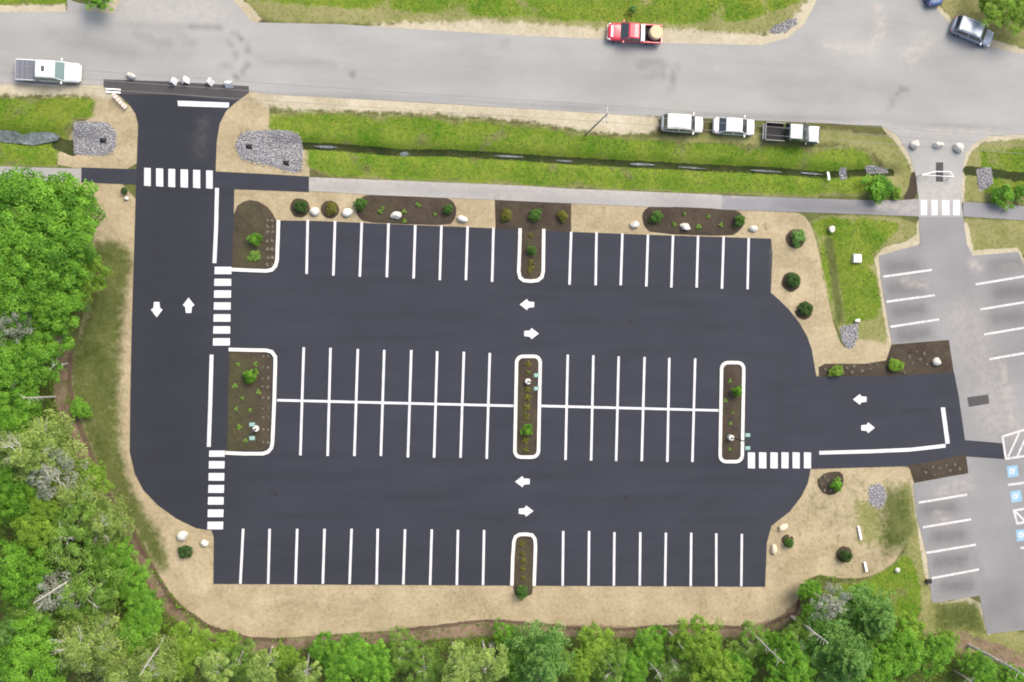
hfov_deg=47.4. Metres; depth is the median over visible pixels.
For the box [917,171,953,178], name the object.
drive gate
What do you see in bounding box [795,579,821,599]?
broadleaf tree
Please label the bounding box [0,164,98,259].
broadleaf tree
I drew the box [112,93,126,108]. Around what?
barrier board
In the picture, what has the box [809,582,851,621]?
bare tree
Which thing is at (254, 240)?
shrub
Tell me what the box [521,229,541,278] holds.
planting bed
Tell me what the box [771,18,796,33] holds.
crushed stone
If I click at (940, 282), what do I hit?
old parking lot
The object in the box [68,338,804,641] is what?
wheel rut
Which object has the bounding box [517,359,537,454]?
planting bed
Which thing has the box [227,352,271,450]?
planting bed
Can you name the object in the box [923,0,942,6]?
parked car
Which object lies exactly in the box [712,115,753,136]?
parked car
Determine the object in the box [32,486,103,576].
woodland tree
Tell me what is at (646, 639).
broadleaf tree
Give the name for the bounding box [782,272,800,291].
planting bed
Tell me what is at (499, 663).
slender tree
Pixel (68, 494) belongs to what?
pine tree
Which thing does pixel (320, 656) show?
broadleaf tree
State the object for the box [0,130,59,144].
stream
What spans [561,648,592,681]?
young tree
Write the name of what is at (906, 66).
road
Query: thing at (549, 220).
planting bed
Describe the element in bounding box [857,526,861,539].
pipe section
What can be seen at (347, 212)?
boulder
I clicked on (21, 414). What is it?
broadleaf tree
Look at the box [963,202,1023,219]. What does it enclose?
path
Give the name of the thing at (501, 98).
overhead wire
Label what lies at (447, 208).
shrub
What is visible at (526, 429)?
shrub
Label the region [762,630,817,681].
broadleaf tree
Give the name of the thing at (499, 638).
broadleaf tree
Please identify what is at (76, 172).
path
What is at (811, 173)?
water
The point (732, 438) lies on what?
lamp post
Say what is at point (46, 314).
broadleaf tree
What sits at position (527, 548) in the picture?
planting bed
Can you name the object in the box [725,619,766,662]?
woodland tree
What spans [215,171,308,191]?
path
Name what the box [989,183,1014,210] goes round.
shrub
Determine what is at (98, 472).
young tree
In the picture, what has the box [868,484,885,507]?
crushed stone
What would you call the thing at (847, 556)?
shrub
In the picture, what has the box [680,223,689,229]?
boulder
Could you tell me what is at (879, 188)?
shrub
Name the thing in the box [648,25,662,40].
round bale
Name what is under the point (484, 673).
pine tree
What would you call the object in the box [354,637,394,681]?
broadleaf tree
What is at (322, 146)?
water
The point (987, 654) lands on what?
dead tree
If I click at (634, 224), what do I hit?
boulder
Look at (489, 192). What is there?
path
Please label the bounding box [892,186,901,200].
shrub
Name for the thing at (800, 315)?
planting bed
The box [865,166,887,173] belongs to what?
crushed stone
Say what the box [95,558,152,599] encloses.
broadleaf tree
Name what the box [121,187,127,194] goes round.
shrub
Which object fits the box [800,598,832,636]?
broadleaf tree
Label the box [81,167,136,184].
path
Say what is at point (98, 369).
sparse grass
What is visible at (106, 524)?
pine tree
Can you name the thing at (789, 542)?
shrub
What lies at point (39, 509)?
young tree
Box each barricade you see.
[169,77,177,84]
[182,76,189,83]
[205,77,214,86]
[224,81,233,87]
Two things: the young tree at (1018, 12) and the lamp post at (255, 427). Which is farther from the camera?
the young tree at (1018, 12)
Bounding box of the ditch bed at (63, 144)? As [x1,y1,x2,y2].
[52,136,1023,180]
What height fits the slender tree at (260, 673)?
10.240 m
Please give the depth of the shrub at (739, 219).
122.79 m
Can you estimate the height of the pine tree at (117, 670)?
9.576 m
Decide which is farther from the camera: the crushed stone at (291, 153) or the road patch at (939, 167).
the road patch at (939, 167)
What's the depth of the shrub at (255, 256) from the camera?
117.45 m
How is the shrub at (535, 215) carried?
on the planting bed at (549, 220)
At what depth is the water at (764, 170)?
124.56 m
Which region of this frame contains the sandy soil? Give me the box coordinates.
[60,91,912,637]
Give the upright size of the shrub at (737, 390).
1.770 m
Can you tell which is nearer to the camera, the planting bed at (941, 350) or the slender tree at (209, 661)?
the slender tree at (209, 661)
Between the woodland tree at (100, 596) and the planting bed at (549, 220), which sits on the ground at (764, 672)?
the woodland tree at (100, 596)
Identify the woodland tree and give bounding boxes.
[3,594,75,643]
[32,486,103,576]
[46,552,126,624]
[212,638,262,681]
[387,626,424,673]
[405,644,444,681]
[590,640,628,681]
[648,642,692,681]
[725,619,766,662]
[778,607,819,654]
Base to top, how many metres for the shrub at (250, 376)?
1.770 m
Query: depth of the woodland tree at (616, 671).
117.50 m
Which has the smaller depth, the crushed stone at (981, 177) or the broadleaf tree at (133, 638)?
the broadleaf tree at (133, 638)
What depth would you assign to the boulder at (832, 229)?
124.67 m
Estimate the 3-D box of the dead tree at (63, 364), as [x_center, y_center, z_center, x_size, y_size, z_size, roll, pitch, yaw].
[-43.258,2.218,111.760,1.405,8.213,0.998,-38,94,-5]
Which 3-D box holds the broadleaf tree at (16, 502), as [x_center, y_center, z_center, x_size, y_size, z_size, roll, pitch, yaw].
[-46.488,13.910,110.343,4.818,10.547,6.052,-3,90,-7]
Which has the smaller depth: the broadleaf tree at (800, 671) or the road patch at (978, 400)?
the broadleaf tree at (800, 671)
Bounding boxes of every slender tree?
[194,650,232,681]
[246,646,280,681]
[292,653,322,681]
[441,641,477,681]
[464,640,509,681]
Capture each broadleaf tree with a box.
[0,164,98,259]
[0,196,45,271]
[0,248,61,337]
[0,335,42,404]
[0,381,42,435]
[0,460,40,523]
[0,537,55,609]
[0,607,69,681]
[8,217,99,302]
[12,322,75,391]
[22,266,92,336]
[29,183,107,246]
[69,396,92,418]
[82,535,138,573]
[84,0,114,10]
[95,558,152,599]
[110,621,160,661]
[118,585,164,634]
[308,631,338,666]
[322,632,378,681]
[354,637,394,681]
[491,617,519,652]
[503,644,533,681]
[610,646,648,681]
[633,623,668,670]
[723,650,757,681]
[758,629,787,663]
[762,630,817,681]
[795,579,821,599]
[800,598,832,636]
[831,583,874,617]
[853,635,896,681]
[866,617,928,678]
[915,630,956,678]
[957,648,999,681]
[996,662,1023,681]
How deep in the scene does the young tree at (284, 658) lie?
114.53 m
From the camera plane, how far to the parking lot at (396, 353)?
120.33 m
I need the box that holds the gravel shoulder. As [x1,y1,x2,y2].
[0,0,1023,634]
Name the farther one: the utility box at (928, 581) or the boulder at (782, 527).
the utility box at (928, 581)
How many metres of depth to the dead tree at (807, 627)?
117.90 m
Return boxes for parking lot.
[104,79,964,586]
[879,217,1023,633]
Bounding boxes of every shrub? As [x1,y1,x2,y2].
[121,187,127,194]
[177,545,192,558]
[243,368,258,383]
[246,233,262,245]
[247,250,260,260]
[294,199,307,212]
[326,201,336,215]
[352,198,368,210]
[442,204,452,214]
[500,207,511,221]
[515,585,527,599]
[520,424,532,434]
[526,245,536,255]
[528,208,541,221]
[556,210,567,222]
[627,5,636,14]
[648,209,663,222]
[731,385,742,396]
[734,214,745,227]
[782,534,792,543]
[784,536,793,548]
[786,272,800,287]
[791,229,805,248]
[798,301,812,316]
[828,365,843,376]
[829,477,842,492]
[839,549,852,562]
[861,174,894,203]
[887,358,903,371]
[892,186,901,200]
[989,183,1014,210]
[1013,184,1023,202]
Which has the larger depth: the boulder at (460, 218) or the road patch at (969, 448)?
the road patch at (969, 448)
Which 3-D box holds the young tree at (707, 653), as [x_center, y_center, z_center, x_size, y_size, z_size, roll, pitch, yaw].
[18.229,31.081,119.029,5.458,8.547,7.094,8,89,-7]
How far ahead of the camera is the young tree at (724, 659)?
116.36 m
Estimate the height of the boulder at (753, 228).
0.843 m
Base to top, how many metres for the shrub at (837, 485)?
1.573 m
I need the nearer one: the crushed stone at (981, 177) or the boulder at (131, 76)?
the boulder at (131, 76)
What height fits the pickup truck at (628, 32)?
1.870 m
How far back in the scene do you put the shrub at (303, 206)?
117.58 m
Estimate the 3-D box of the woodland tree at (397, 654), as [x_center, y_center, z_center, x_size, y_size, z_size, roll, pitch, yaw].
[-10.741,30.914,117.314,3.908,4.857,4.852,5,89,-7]
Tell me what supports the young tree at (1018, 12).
on the dry grass at (866, 510)
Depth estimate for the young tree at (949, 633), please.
123.58 m
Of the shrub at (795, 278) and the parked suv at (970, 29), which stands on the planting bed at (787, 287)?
the shrub at (795, 278)
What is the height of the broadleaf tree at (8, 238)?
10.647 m
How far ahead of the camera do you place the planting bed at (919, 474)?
126.33 m
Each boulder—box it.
[126,72,135,78]
[177,531,187,540]
[200,539,207,546]
[310,207,318,215]
[342,208,353,216]
[390,211,401,218]
[457,215,467,221]
[630,221,638,227]
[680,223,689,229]
[749,225,757,231]
[771,544,776,554]
[778,524,787,530]
[829,225,834,232]
[909,140,919,148]
[932,357,940,365]
[933,142,944,148]
[953,143,963,152]
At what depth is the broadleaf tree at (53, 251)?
106.20 m
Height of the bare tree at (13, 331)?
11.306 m
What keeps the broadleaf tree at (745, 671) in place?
on the ground at (764, 672)
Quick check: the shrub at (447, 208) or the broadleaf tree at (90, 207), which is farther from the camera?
the shrub at (447, 208)
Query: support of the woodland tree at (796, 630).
on the ground at (764, 672)
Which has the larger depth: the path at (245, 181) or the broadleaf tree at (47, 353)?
the path at (245, 181)
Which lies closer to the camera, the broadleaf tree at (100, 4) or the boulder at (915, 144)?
the broadleaf tree at (100, 4)
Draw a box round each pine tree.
[0,408,88,489]
[0,415,44,465]
[0,605,41,646]
[47,598,131,681]
[49,461,104,522]
[78,494,134,548]
[93,640,144,681]
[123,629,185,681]
[447,644,492,681]
[504,619,574,681]
[789,604,873,681]
[836,581,896,643]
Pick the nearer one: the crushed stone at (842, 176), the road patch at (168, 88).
the road patch at (168, 88)
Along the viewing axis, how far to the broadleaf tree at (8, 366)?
107.30 m
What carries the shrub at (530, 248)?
on the planting bed at (535, 240)
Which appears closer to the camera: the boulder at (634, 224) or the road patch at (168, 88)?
the road patch at (168, 88)
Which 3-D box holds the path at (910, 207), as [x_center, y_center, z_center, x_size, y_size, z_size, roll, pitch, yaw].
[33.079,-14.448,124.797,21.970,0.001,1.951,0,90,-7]
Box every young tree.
[3,497,70,559]
[13,476,75,523]
[56,251,113,303]
[70,457,114,495]
[163,643,195,681]
[167,618,213,672]
[206,629,242,657]
[270,639,305,670]
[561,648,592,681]
[576,621,615,672]
[668,613,724,681]
[694,649,743,681]
[891,610,925,650]
[934,628,959,647]
[978,0,1019,28]
[1005,0,1023,37]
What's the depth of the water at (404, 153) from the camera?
120.00 m
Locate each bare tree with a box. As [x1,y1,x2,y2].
[0,301,35,345]
[19,568,77,612]
[22,448,88,500]
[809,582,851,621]
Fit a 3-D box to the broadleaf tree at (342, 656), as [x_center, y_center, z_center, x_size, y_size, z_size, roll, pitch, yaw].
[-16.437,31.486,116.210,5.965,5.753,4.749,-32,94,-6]
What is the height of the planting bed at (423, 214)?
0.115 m
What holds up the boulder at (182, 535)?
on the sandy soil
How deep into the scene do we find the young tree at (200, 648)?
114.23 m
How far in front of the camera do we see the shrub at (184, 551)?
116.11 m
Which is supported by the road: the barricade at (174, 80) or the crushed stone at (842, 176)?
the barricade at (174, 80)
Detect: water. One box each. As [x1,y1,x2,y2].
[314,145,336,147]
[399,152,408,155]
[494,155,521,157]
[630,163,654,165]
[678,166,704,168]
[751,170,778,171]
[800,172,822,174]
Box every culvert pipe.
[100,137,106,142]
[246,144,252,148]
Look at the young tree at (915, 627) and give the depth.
122.25 m
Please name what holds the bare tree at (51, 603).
on the ground at (764, 672)
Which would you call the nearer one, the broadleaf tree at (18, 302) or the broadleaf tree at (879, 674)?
the broadleaf tree at (18, 302)
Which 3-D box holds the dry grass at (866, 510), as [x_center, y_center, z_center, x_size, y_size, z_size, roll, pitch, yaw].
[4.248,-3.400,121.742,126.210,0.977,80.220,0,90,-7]
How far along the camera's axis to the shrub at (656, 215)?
121.74 m
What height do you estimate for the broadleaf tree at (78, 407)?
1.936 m
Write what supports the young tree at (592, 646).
on the ground at (764, 672)
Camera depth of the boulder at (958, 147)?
126.02 m
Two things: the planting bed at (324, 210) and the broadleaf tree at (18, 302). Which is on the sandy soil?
the planting bed at (324, 210)
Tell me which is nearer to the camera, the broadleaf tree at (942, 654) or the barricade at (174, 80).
the barricade at (174, 80)
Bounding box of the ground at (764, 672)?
[0,0,1023,681]
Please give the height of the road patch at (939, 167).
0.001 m
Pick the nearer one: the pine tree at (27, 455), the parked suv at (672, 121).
the pine tree at (27, 455)
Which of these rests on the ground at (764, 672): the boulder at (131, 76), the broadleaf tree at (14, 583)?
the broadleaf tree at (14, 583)
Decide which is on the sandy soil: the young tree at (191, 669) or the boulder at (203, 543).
the boulder at (203, 543)
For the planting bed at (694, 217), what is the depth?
123.08 m
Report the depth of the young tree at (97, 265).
110.64 m
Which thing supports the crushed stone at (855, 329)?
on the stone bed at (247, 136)
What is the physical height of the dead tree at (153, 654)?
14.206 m
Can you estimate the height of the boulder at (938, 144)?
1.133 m
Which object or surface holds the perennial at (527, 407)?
on the planting bed at (522, 394)
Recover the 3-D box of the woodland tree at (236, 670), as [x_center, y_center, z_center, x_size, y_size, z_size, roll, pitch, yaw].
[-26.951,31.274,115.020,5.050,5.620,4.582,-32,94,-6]
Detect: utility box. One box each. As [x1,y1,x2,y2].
[852,254,861,262]
[925,579,931,583]
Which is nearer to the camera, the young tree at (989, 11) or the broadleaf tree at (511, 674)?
the broadleaf tree at (511, 674)
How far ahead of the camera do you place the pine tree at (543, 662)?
114.29 m
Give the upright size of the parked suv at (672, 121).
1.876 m
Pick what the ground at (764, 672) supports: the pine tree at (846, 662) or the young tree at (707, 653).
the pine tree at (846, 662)
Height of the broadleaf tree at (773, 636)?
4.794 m
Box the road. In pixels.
[0,0,1023,216]
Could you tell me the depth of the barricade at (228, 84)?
116.92 m
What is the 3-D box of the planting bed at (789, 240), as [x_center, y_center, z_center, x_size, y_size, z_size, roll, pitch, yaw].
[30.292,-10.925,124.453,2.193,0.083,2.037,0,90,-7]
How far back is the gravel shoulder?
121.27 m
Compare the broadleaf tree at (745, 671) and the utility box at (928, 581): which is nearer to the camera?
the broadleaf tree at (745, 671)
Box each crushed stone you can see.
[73,121,116,155]
[235,129,302,172]
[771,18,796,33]
[839,167,846,179]
[840,324,858,347]
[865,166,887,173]
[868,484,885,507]
[977,167,992,188]
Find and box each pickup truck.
[15,58,81,84]
[607,19,661,45]
[762,121,819,144]
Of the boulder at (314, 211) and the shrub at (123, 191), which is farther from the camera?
the boulder at (314, 211)
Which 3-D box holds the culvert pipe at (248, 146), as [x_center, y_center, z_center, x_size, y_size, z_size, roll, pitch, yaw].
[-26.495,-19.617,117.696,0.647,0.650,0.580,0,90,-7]
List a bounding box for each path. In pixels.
[0,166,80,181]
[67,0,85,11]
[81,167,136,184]
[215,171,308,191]
[309,177,720,208]
[721,195,918,215]
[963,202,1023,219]
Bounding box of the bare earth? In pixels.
[55,322,1023,668]
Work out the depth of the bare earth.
119.77 m
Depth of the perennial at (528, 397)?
120.80 m
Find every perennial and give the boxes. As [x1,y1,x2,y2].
[522,437,528,443]
[523,404,529,410]
[524,394,530,401]
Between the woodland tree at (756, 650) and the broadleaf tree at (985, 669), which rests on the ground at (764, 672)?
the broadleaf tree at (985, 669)
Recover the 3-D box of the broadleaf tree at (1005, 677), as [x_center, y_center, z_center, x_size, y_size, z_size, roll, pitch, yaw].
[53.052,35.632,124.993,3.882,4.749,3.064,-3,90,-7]
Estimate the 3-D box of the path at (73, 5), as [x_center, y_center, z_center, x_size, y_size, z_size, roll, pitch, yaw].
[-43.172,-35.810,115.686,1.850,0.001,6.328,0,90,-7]
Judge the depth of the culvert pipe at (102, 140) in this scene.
115.83 m
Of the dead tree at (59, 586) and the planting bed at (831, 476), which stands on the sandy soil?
the planting bed at (831, 476)
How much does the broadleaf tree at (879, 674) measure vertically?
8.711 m
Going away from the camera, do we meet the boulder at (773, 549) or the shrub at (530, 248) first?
the shrub at (530, 248)
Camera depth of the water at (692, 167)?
123.63 m
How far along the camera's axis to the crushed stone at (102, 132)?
116.04 m
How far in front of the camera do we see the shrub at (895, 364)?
124.93 m
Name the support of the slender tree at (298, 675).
on the ground at (764, 672)
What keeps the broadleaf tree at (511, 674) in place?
on the ground at (764, 672)
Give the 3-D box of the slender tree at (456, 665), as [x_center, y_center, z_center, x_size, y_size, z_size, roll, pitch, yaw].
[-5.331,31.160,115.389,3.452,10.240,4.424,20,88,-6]
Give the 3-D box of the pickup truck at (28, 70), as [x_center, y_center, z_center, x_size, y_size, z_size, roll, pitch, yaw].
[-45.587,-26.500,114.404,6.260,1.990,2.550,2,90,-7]
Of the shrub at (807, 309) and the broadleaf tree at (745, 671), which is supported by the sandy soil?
the shrub at (807, 309)
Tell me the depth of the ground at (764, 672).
120.12 m
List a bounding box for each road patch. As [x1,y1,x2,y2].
[103,80,248,100]
[936,162,942,181]
[958,440,1004,458]
[967,395,988,406]
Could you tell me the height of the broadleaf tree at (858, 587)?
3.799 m
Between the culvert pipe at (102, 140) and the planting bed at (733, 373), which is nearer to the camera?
the culvert pipe at (102, 140)
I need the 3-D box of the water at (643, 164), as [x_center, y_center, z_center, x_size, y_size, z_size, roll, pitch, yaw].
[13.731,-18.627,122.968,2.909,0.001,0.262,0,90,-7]
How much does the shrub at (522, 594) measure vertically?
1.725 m
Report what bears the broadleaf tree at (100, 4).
on the gravel shoulder
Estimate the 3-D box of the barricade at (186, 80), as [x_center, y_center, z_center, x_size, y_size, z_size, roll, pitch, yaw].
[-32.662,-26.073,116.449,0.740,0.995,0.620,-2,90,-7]
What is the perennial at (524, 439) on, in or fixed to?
on the planting bed at (522, 394)
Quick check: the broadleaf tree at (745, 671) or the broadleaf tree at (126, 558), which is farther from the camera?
the broadleaf tree at (745, 671)
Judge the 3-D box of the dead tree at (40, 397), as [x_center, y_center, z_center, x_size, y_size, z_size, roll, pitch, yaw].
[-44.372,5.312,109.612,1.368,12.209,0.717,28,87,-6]
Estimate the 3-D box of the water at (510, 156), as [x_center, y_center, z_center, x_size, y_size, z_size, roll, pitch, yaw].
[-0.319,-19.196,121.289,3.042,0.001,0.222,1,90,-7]
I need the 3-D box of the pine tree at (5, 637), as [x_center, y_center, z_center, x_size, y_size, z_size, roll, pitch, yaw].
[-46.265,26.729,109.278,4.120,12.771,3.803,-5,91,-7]
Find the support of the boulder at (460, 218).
on the sandy soil
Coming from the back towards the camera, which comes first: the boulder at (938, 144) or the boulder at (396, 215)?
the boulder at (938, 144)
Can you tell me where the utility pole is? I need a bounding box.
[585,105,608,134]
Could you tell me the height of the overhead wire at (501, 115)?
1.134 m
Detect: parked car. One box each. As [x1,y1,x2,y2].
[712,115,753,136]
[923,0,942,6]
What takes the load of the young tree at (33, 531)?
on the ground at (764, 672)
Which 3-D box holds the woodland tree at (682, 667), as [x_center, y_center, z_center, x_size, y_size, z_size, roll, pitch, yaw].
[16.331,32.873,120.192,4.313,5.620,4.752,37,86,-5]
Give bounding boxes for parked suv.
[660,113,702,134]
[949,15,993,46]
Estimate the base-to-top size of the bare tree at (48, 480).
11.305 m
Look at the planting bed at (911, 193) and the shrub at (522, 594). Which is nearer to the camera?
the shrub at (522, 594)
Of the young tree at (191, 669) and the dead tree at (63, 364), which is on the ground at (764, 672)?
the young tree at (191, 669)
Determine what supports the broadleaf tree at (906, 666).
on the ground at (764, 672)
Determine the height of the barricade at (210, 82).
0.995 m
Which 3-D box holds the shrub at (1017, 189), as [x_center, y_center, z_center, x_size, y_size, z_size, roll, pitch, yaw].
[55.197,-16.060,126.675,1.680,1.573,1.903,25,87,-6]
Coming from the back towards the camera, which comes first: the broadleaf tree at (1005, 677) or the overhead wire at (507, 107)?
the broadleaf tree at (1005, 677)
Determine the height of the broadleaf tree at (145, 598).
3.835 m
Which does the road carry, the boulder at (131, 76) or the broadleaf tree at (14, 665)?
the boulder at (131, 76)
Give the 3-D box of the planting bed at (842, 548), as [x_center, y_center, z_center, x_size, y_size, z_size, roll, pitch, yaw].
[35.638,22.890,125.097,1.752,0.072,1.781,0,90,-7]
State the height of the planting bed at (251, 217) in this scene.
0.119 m
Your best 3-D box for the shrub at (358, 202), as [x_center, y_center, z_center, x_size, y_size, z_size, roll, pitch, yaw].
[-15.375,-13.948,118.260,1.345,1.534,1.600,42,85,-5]
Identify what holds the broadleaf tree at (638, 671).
on the ground at (764, 672)
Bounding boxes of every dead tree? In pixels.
[19,394,55,402]
[34,570,84,602]
[49,360,67,370]
[140,636,165,674]
[649,662,665,681]
[745,627,783,663]
[790,615,827,642]
[953,670,972,681]
[967,643,1023,678]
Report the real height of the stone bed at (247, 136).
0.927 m
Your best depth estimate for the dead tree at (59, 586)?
106.02 m
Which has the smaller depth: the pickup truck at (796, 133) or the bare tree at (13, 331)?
the bare tree at (13, 331)
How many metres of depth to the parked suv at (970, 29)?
125.27 m
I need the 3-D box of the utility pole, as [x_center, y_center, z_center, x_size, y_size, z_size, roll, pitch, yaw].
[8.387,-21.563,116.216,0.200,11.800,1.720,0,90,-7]
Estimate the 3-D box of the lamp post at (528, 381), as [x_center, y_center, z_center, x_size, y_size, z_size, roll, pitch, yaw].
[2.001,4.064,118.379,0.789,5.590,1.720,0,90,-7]
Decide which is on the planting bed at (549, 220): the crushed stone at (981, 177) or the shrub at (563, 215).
the shrub at (563, 215)
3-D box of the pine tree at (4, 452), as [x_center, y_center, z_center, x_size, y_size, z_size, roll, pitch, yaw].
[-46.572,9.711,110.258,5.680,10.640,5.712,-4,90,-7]
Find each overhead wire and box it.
[5,64,1023,137]
[7,73,1023,145]
[8,82,1023,153]
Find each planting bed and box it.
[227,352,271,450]
[232,200,275,267]
[290,198,309,217]
[321,201,338,218]
[356,195,455,224]
[495,200,570,231]
[513,536,533,595]
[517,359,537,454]
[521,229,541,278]
[642,207,743,235]
[722,365,741,458]
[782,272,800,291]
[786,229,805,247]
[795,302,812,319]
[817,471,843,494]
[819,340,953,376]
[836,546,851,562]
[904,172,916,199]
[909,455,967,482]
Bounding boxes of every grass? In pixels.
[0,0,1023,656]
[68,237,984,630]
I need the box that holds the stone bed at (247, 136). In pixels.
[73,16,993,507]
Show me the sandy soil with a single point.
(822, 529)
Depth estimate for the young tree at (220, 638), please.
115.27 m
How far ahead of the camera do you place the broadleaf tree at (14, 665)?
106.15 m
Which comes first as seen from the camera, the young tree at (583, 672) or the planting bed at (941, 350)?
the young tree at (583, 672)
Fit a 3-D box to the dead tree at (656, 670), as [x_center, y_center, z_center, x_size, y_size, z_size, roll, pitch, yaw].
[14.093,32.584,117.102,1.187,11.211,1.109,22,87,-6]
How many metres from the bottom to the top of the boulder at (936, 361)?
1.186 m
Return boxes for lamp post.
[249,423,258,439]
[525,373,538,390]
[727,433,749,449]
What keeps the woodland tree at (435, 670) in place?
on the ground at (764, 672)
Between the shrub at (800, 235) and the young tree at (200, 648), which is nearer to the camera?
the young tree at (200, 648)
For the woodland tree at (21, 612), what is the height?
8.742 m
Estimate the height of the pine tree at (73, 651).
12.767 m
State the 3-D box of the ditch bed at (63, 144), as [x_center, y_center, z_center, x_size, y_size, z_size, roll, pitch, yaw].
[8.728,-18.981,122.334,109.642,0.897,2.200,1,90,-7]
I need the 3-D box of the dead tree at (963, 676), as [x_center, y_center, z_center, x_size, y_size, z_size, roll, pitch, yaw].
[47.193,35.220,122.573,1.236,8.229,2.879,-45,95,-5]
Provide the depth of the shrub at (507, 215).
120.08 m
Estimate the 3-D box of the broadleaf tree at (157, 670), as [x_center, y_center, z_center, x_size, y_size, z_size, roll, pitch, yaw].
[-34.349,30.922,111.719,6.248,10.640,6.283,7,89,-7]
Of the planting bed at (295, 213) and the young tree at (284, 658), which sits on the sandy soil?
the planting bed at (295, 213)

